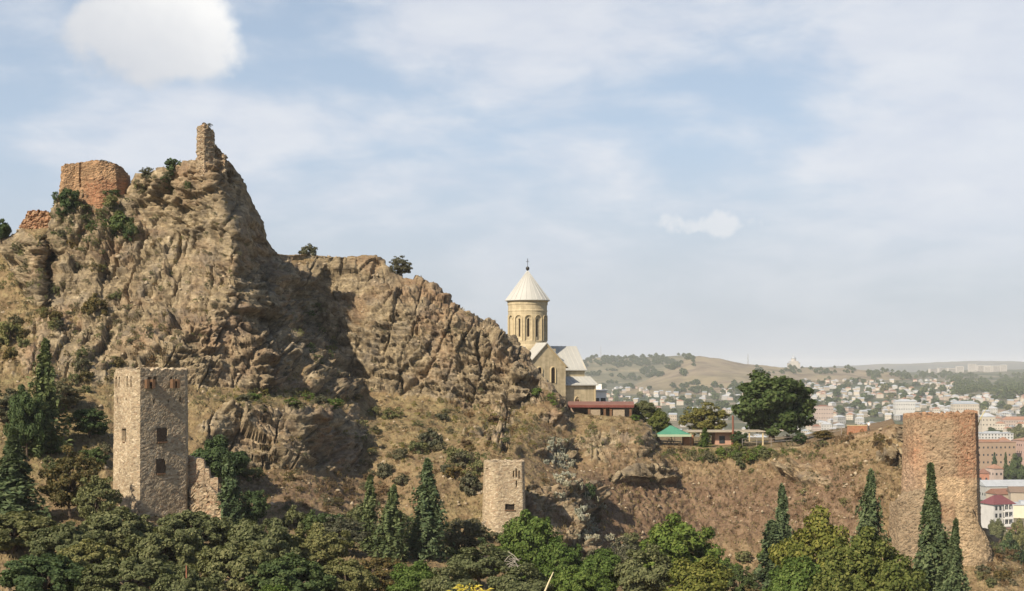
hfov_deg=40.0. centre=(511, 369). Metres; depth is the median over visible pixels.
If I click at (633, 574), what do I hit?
leafy tree
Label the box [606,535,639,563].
shrub
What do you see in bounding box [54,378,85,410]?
leafy tree
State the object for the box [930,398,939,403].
leafy tree
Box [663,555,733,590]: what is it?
leafy tree
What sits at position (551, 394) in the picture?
shrub
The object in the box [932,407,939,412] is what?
house
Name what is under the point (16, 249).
shrub
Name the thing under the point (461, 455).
shrub
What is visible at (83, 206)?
shrub
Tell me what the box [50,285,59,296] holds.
shrub
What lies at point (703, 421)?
leafy tree
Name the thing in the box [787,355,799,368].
cathedral
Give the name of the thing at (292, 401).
shrub
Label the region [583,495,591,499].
prickly pear
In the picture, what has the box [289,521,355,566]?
leafy tree
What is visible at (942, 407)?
house
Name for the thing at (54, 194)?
shrub
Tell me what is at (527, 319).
window
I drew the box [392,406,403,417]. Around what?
shrub
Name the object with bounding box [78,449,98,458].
shrub
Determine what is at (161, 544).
leafy tree
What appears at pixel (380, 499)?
shrub
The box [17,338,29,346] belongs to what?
shrub
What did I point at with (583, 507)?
prickly pear
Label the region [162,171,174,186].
shrub
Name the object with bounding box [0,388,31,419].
leafy tree
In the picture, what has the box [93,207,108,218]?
shrub
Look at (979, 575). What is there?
shrub
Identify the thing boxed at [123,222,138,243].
shrub
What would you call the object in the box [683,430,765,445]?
cafe house
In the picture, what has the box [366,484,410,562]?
cypress tree
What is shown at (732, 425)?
wooden pole
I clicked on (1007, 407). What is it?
leafy tree
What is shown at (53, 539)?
leafy tree
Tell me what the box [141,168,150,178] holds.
shrub
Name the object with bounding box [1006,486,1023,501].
house
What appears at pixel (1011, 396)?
leafy tree
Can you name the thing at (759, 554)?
shrub
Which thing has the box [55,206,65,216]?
shrub
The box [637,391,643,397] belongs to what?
leafy tree
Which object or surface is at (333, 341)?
shrub
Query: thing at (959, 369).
apartment tower
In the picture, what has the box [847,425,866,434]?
brick wall
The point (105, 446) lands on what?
shrub
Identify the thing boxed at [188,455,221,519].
ruined wall
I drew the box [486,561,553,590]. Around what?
leafy tree
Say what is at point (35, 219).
rubble wall
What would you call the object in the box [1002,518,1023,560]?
leafy tree
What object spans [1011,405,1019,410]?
house
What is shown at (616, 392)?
leafy tree
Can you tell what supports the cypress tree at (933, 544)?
on the hillside
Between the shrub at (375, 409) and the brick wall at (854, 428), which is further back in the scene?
the brick wall at (854, 428)
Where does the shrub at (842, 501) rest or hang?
on the hillside
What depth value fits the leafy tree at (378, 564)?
134.97 m
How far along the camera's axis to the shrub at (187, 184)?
236.15 m
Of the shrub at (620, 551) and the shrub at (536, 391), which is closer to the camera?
the shrub at (620, 551)
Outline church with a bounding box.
[505,258,597,407]
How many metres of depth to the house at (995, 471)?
850.57 m
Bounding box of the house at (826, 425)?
[821,422,831,429]
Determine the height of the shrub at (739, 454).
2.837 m
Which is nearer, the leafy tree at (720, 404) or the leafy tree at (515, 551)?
the leafy tree at (515, 551)
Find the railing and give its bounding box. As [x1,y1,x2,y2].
[742,427,841,444]
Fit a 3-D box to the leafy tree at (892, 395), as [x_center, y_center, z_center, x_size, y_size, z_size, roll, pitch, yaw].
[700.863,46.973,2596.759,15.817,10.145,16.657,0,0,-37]
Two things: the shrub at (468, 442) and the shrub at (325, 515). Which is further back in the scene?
the shrub at (468, 442)
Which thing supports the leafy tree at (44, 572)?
on the hillside
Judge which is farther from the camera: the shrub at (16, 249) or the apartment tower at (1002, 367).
the apartment tower at (1002, 367)
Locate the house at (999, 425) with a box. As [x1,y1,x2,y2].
[995,421,1005,429]
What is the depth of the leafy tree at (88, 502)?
153.90 m
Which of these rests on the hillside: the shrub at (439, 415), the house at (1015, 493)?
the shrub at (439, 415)
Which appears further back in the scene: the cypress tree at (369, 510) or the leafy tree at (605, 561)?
the cypress tree at (369, 510)
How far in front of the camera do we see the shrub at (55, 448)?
180.04 m
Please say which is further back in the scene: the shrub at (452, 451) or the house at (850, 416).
the house at (850, 416)
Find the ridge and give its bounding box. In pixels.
[781,361,1023,371]
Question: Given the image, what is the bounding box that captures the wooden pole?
[732,415,733,443]
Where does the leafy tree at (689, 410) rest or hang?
on the valley
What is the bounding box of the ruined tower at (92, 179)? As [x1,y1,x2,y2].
[58,160,130,212]
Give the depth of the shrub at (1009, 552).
224.05 m
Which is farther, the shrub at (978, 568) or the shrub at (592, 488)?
the shrub at (592, 488)
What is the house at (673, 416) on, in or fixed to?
on the valley
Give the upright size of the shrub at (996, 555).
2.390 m
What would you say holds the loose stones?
on the hillside
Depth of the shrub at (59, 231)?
236.12 m
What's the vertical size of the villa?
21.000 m
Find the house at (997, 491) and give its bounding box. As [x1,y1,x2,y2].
[985,488,1007,498]
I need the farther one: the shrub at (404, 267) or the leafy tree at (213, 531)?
the shrub at (404, 267)
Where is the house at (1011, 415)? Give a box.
[1006,413,1016,416]
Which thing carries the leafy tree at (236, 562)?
on the hillside
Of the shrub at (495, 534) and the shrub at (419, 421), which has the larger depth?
the shrub at (419, 421)
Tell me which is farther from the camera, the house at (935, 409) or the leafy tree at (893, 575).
the house at (935, 409)
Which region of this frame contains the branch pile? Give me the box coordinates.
[504,552,521,572]
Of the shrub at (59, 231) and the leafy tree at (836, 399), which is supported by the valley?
the leafy tree at (836, 399)
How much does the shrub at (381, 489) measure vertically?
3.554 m
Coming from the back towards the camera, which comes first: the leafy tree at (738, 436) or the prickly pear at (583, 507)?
the leafy tree at (738, 436)
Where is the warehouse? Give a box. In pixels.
[980,480,1023,499]
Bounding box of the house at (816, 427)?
[812,424,820,430]
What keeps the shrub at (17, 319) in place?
on the hillside
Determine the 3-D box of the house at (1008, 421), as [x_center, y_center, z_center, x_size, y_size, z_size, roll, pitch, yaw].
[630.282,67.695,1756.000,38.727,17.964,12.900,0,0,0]
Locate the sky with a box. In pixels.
[0,0,1023,366]
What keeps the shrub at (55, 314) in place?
on the hillside
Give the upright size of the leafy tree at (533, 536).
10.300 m
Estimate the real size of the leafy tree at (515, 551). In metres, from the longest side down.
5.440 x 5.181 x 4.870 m
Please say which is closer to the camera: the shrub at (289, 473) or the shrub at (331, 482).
the shrub at (289, 473)
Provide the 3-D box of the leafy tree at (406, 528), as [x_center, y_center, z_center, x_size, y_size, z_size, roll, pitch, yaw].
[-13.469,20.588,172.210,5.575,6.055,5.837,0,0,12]
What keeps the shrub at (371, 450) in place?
on the hillside
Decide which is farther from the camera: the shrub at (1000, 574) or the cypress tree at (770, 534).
the shrub at (1000, 574)
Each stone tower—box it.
[113,367,188,516]
[482,459,525,538]
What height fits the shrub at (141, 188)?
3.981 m
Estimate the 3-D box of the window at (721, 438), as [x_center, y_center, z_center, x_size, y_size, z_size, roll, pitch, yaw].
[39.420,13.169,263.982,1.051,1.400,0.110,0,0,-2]
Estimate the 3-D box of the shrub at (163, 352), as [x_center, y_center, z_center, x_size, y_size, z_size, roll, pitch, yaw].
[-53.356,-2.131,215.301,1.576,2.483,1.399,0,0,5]
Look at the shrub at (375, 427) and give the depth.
234.51 m
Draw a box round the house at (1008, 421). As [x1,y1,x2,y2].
[1000,417,1023,427]
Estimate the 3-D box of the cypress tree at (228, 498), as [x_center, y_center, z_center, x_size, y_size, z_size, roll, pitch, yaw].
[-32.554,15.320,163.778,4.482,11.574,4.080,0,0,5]
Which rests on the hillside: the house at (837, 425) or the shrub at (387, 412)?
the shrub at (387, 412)
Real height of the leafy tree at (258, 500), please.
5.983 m
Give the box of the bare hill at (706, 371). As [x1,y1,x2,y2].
[619,356,918,393]
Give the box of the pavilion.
[567,401,633,416]
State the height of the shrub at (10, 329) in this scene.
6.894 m
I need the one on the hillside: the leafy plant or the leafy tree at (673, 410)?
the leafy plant
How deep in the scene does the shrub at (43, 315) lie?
223.79 m
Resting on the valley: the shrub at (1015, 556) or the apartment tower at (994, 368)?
the apartment tower at (994, 368)
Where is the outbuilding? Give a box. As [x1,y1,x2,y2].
[596,384,607,400]
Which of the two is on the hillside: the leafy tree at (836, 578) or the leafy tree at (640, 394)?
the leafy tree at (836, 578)
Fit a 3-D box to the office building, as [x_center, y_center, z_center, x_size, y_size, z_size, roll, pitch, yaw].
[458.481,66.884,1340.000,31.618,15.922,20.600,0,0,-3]
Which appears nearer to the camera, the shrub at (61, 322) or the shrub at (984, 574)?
the shrub at (984, 574)
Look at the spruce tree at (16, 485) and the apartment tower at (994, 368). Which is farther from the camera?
the apartment tower at (994, 368)
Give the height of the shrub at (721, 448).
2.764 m
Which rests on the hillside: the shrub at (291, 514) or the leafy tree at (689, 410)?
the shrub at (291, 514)
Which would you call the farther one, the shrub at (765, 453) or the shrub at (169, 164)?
the shrub at (765, 453)
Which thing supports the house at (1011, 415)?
on the valley
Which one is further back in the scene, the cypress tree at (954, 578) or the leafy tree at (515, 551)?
the leafy tree at (515, 551)
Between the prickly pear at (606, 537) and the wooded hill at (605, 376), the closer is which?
the prickly pear at (606, 537)
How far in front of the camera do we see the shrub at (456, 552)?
174.27 m
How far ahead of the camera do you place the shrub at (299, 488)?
194.12 m
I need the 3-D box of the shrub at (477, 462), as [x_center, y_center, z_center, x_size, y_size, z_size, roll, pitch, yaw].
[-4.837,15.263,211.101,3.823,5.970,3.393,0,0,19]
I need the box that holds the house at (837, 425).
[833,423,844,427]
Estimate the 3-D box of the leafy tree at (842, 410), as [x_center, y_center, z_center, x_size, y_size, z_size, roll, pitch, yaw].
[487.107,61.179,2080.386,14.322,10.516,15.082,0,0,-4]
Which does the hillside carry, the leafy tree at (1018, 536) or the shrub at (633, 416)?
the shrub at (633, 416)
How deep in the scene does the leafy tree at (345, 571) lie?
124.30 m
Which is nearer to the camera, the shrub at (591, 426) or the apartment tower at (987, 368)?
the shrub at (591, 426)
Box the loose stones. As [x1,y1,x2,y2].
[0,172,1022,590]
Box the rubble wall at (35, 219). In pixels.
[18,209,51,228]
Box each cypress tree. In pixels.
[215,452,246,530]
[354,474,380,552]
[697,427,711,447]
[752,519,781,590]
[760,483,796,588]
[849,467,891,558]
[912,462,951,590]
[932,517,971,590]
[992,452,996,464]
[1003,452,1007,479]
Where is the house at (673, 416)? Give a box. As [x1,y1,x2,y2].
[669,413,676,420]
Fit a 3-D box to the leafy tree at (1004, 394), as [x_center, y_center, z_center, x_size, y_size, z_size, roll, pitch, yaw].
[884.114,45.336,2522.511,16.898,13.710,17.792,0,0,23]
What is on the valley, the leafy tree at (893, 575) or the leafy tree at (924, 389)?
the leafy tree at (924, 389)
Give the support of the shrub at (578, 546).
on the hillside
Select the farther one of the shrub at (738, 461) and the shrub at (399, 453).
the shrub at (738, 461)
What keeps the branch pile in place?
on the hillside
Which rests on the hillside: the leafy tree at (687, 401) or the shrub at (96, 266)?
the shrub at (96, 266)
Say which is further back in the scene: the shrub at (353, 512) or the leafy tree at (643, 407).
the leafy tree at (643, 407)
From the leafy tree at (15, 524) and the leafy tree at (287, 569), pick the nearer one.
the leafy tree at (287, 569)
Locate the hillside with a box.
[0,158,1023,590]
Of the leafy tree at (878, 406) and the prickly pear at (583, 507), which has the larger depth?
the leafy tree at (878, 406)
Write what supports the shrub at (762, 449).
on the hillside
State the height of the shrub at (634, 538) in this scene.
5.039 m
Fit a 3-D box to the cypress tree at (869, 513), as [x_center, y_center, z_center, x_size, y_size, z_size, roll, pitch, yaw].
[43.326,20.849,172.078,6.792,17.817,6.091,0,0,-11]
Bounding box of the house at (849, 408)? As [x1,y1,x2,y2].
[845,407,853,410]
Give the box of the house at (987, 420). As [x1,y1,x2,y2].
[978,413,995,431]
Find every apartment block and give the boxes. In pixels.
[813,405,832,420]
[978,439,1015,470]
[1012,437,1023,465]
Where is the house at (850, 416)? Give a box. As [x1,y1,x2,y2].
[846,413,854,419]
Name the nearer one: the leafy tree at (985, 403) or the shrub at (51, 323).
the shrub at (51, 323)
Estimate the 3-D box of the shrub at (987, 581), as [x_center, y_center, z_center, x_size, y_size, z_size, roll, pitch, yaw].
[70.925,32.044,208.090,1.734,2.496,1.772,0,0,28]
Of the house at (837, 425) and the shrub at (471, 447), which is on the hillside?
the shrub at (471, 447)
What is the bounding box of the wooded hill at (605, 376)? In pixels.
[585,355,683,382]
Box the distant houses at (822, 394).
[606,378,1023,407]
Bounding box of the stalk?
[544,572,553,590]
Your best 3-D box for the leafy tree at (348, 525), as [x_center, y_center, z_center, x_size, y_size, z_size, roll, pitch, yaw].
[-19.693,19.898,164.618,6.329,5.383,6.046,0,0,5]
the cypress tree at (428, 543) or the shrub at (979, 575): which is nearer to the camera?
the cypress tree at (428, 543)
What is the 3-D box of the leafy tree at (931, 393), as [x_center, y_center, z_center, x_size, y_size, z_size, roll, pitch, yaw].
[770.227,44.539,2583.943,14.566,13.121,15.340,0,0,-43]
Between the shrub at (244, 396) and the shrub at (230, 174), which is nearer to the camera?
the shrub at (244, 396)
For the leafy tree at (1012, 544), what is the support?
on the valley
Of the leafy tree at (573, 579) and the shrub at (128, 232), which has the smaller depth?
the leafy tree at (573, 579)
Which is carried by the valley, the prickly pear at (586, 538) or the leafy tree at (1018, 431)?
the leafy tree at (1018, 431)
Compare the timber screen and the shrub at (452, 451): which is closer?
the shrub at (452, 451)
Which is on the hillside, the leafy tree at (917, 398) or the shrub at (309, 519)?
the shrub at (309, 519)
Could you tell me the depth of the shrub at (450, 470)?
210.55 m
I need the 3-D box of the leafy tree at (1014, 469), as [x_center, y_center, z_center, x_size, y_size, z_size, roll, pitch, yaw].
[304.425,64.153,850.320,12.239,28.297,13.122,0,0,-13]
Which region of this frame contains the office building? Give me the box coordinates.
[978,431,1012,440]
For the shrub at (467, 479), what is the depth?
206.25 m
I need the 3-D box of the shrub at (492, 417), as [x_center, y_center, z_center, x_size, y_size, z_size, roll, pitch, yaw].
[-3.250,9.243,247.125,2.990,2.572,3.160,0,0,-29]
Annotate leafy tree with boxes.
[0,218,11,242]
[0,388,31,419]
[0,511,60,553]
[0,552,94,590]
[2,383,45,461]
[25,521,106,557]
[37,445,104,518]
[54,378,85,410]
[57,538,126,584]
[67,407,111,438]
[71,475,122,519]
[74,556,181,590]
[81,505,171,555]
[122,524,202,571]
[150,565,225,590]
[153,510,233,562]
[187,541,269,590]
[190,434,250,483]
[227,517,301,560]
[239,490,270,522]
[244,552,336,590]
[260,584,290,590]
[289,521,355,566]
[322,516,371,551]
[323,557,380,590]
[359,557,400,590]
[381,514,417,555]
[385,560,436,590]
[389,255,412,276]
[419,561,479,590]
[441,518,491,552]
[445,542,517,587]
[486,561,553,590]
[488,544,530,574]
[497,508,563,578]
[532,536,582,581]
[550,564,609,590]
[579,547,622,590]
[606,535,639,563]
[612,389,619,395]
[613,543,675,590]
[632,400,656,419]
[636,513,724,590]
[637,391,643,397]
[644,407,672,432]
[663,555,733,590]
[665,396,673,402]
[668,408,677,412]
[678,395,685,400]
[678,402,730,437]
[683,407,691,413]
[684,398,693,404]
[696,399,702,405]
[710,393,719,399]
[714,400,724,409]
[721,400,729,407]
[726,564,757,590]
[729,431,747,443]
[731,368,816,442]
[734,395,740,403]
[762,555,821,590]
[767,505,849,568]
[791,432,807,444]
[808,560,872,590]
[811,430,833,439]
[817,526,899,590]
[824,396,832,401]
[832,388,841,396]
[833,397,841,401]
[836,407,845,413]
[852,398,862,406]
[869,409,878,416]
[871,554,930,590]
[874,404,881,409]
[879,384,888,391]
[888,392,896,397]
[899,392,908,397]
[913,395,921,401]
[916,390,924,396]
[921,387,927,391]
[928,390,935,395]
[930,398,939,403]
[939,384,946,391]
[950,389,957,394]
[979,401,989,407]
[988,518,1005,544]
[996,400,1006,406]
[999,531,1023,564]
[1001,391,1007,397]
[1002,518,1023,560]
[1003,404,1012,409]
[1005,453,1023,479]
[1006,393,1016,398]
[1007,423,1023,438]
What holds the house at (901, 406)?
on the valley
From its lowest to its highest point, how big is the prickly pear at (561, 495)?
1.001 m
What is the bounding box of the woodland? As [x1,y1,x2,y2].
[583,353,1023,394]
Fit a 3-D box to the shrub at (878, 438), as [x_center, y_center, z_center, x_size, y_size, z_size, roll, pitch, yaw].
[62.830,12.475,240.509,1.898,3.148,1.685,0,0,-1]
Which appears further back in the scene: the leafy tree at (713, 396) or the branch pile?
the leafy tree at (713, 396)
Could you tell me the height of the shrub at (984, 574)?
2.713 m
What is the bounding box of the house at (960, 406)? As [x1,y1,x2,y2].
[950,401,978,414]
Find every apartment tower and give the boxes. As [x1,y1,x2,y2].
[928,368,937,372]
[955,366,963,372]
[968,364,975,371]
[976,365,983,371]
[983,365,990,371]
[991,365,998,371]
[999,364,1006,371]
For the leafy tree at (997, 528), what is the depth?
538.87 m
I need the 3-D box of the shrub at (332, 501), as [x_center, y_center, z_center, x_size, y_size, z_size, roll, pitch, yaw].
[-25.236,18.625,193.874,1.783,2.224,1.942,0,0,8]
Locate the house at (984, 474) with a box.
[979,469,989,479]
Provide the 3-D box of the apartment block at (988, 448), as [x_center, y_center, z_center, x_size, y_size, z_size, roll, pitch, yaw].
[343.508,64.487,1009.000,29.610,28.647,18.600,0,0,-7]
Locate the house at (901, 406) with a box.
[893,399,914,414]
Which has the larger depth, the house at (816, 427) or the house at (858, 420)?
the house at (858, 420)
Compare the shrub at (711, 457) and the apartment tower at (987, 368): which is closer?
the shrub at (711, 457)
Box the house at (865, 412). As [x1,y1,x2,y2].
[859,410,867,416]
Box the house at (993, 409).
[989,407,997,413]
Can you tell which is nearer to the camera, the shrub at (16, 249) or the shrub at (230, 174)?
the shrub at (16, 249)
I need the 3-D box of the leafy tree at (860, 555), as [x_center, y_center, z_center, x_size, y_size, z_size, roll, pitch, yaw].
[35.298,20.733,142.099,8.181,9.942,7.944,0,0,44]
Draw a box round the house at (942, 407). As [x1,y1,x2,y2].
[938,405,944,410]
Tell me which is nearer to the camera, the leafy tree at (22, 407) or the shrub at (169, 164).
the leafy tree at (22, 407)
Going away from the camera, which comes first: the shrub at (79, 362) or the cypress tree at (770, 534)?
the cypress tree at (770, 534)
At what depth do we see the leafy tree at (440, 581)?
127.43 m
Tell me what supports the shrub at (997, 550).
on the hillside
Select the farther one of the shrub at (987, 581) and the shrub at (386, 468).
the shrub at (386, 468)
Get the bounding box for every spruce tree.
[0,426,55,517]
[24,337,73,457]
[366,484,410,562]
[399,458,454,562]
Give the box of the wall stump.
[195,122,228,187]
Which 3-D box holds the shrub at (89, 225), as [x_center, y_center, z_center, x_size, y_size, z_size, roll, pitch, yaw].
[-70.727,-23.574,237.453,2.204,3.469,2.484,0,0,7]
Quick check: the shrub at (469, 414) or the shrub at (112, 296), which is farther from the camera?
the shrub at (469, 414)
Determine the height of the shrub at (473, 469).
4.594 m
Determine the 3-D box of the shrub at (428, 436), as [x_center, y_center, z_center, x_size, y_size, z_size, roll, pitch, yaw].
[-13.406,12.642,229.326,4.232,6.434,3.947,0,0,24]
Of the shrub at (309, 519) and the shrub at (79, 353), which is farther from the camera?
the shrub at (79, 353)
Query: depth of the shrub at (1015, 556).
223.85 m
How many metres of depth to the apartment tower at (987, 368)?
5043.11 m
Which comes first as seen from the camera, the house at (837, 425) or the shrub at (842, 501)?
the shrub at (842, 501)
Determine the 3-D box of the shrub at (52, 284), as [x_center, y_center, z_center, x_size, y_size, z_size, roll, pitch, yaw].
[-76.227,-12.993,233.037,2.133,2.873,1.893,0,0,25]
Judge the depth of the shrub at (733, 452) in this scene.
253.40 m
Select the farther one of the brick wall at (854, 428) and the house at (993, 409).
the house at (993, 409)
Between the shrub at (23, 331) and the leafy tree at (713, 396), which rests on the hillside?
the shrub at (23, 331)
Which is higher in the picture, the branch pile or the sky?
the sky
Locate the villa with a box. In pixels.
[980,495,1015,530]
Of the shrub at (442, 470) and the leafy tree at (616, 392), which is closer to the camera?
the shrub at (442, 470)
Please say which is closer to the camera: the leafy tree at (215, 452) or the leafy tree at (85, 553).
the leafy tree at (85, 553)
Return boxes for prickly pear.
[554,492,565,497]
[580,505,587,511]
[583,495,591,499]
[584,536,593,542]
[604,534,612,540]
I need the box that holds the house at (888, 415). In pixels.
[885,413,892,419]
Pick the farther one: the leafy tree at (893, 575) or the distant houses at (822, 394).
the distant houses at (822, 394)
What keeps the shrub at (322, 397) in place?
on the hillside
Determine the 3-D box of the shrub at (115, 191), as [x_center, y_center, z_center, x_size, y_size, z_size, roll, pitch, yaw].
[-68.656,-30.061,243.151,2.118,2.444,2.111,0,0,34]
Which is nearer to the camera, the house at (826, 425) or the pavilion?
the pavilion
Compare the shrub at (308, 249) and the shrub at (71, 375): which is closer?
the shrub at (71, 375)
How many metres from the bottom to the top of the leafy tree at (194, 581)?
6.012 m
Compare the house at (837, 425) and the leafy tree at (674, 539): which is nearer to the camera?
the leafy tree at (674, 539)
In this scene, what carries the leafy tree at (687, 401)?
on the valley
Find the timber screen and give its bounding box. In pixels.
[682,434,693,445]
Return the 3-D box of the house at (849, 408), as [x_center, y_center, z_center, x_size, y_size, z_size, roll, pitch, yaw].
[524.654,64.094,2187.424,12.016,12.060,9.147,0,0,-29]
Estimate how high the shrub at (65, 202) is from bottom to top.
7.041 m
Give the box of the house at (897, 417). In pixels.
[893,415,902,419]
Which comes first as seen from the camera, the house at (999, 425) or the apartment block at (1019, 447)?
the apartment block at (1019, 447)
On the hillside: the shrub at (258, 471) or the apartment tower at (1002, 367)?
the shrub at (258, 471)
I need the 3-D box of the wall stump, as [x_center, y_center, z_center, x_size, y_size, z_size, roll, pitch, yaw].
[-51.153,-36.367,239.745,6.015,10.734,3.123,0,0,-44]
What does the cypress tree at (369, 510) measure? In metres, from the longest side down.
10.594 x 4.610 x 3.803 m
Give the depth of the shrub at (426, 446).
226.21 m
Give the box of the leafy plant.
[447,583,493,590]
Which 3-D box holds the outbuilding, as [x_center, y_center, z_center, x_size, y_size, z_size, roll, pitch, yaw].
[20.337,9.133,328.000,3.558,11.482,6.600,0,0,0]
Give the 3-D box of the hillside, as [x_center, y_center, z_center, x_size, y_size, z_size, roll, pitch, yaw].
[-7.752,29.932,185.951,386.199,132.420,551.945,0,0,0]
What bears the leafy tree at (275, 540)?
on the hillside
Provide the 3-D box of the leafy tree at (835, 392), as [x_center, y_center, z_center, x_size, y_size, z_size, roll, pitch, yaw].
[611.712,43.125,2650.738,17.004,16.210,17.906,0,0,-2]
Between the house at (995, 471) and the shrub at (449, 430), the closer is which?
the shrub at (449, 430)
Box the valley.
[597,369,1023,549]
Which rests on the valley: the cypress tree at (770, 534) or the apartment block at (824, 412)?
the apartment block at (824, 412)
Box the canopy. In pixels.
[656,425,691,445]
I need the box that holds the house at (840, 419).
[833,415,845,423]
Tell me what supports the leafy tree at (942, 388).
on the valley
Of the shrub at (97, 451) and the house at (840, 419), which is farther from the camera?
the house at (840, 419)
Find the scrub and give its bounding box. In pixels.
[0,175,1022,586]
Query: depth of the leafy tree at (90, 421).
185.11 m
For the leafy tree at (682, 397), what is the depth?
2583.37 m
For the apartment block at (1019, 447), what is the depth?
1013.71 m
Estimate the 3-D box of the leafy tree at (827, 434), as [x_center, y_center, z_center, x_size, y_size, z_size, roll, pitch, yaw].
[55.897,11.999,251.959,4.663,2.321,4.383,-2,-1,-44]
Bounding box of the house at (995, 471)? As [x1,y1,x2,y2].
[985,464,1003,479]
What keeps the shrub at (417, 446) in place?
on the hillside
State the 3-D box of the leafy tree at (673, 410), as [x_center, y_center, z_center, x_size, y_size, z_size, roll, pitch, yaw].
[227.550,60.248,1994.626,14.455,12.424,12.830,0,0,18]
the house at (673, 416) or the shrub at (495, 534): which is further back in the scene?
the house at (673, 416)
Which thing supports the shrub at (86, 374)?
on the hillside
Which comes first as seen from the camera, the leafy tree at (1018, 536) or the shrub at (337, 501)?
the shrub at (337, 501)
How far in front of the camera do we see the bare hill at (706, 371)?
3598.52 m
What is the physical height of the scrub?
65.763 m
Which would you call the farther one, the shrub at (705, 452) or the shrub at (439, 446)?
the shrub at (705, 452)
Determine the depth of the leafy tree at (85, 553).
121.31 m
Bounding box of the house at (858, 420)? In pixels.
[855,417,863,423]
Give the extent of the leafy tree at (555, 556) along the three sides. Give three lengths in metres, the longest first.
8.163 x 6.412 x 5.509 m
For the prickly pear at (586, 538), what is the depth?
204.82 m
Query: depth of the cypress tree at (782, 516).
178.05 m
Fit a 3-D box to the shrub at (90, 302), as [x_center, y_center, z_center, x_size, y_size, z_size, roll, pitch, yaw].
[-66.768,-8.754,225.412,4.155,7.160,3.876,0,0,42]
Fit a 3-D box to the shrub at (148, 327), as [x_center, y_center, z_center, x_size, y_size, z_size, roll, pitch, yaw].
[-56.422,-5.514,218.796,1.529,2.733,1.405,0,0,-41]
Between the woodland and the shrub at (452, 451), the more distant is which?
the woodland
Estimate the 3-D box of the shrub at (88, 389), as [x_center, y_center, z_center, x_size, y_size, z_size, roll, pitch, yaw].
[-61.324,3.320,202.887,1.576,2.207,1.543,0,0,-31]
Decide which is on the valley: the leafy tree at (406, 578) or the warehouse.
the warehouse
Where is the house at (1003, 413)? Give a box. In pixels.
[999,411,1008,415]
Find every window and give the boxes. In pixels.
[156,459,165,474]
[157,428,167,442]
[505,504,514,510]
[527,319,528,336]
[536,319,537,336]
[550,366,555,382]
[719,436,724,442]
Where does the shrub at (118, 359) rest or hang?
on the hillside
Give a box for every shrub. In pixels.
[0,321,22,346]
[2,347,17,359]
[7,314,23,323]
[10,246,19,253]
[17,329,29,338]
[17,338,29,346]
[39,309,51,318]
[41,455,54,468]
[46,320,58,328]
[47,443,61,453]
[47,462,57,471]
[48,283,57,290]
[48,311,63,320]
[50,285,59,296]
[51,191,61,202]
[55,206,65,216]
[55,320,64,325]
[57,229,65,236]
[58,188,78,213]
[67,372,80,385]
[74,357,91,371]
[75,346,87,357]
[78,371,94,380]
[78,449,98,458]
[80,203,88,212]
[80,293,107,319]
[81,385,91,392]
[84,220,97,229]
[87,262,103,271]
[89,447,110,463]
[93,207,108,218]
[97,442,111,452]
[100,211,134,238]
[102,195,117,208]
[107,188,120,196]
[108,291,121,300]
[109,356,124,366]
[121,221,134,232]
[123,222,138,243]
[128,225,138,242]
[138,167,153,187]
[138,184,146,204]
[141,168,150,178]
[144,325,153,337]
[159,348,168,355]
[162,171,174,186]
[164,158,181,180]
[183,181,192,195]
[227,170,235,188]
[236,394,249,400]
[241,467,265,481]
[250,393,262,400]
[282,500,294,509]
[282,504,305,528]
[283,397,300,406]
[283,470,296,480]
[288,400,301,406]
[294,485,302,492]
[298,243,317,255]
[299,510,324,531]
[301,392,314,399]
[311,302,321,312]
[314,394,327,404]
[318,513,343,525]
[323,496,334,505]
[324,477,336,486]
[325,344,337,353]
[327,398,343,411]
[328,338,337,349]
[332,490,343,498]
[334,497,344,506]
[342,479,355,492]
[345,504,364,520]
[351,394,361,399]
[363,473,372,479]
[367,406,380,416]
[367,448,376,454]
[371,425,381,433]
[375,483,389,495]
[376,462,393,477]
[376,493,384,503]
[381,408,395,419]
[391,447,407,459]
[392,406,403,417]
[392,473,409,484]
[409,441,424,453]
[411,420,423,426]
[417,427,443,449]
[421,443,429,450]
[431,443,444,451]
[434,413,448,420]
[440,464,451,474]
[442,445,467,466]
[442,467,464,477]
[445,426,454,433]
[447,547,462,555]
[450,450,474,465]
[459,471,482,495]
[460,439,472,447]
[462,462,483,475]
[464,412,474,417]
[464,444,475,451]
[466,452,488,471]
[468,475,477,486]
[477,523,489,542]
[487,415,499,422]
[488,531,500,542]
[498,437,509,442]
[531,388,541,398]
[547,391,556,400]
[568,543,582,556]
[582,482,595,499]
[582,550,597,555]
[588,421,596,429]
[621,532,639,545]
[630,414,639,420]
[634,436,643,444]
[700,450,709,458]
[705,453,717,462]
[715,446,725,454]
[718,557,732,570]
[730,449,739,456]
[731,441,742,451]
[732,452,742,460]
[734,551,751,564]
[735,458,743,467]
[742,451,756,464]
[744,585,761,590]
[751,567,762,581]
[754,444,765,452]
[756,548,763,562]
[758,447,769,458]
[759,450,770,458]
[813,441,822,448]
[839,498,846,506]
[845,432,854,440]
[872,439,882,447]
[874,433,884,441]
[974,564,990,573]
[975,571,987,580]
[980,572,990,580]
[985,578,996,587]
[989,541,1001,552]
[992,544,1003,553]
[993,570,1004,579]
[994,553,1003,560]
[999,570,1012,577]
[1003,547,1020,561]
[1005,553,1018,562]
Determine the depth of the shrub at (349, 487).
205.63 m
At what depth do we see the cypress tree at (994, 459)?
899.44 m
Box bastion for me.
[888,409,992,566]
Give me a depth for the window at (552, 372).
292.42 m
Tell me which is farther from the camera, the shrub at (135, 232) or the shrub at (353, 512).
the shrub at (135, 232)
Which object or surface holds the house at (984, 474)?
on the valley
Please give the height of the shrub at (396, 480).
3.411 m
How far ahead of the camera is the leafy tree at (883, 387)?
2832.47 m
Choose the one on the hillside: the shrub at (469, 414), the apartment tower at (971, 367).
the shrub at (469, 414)

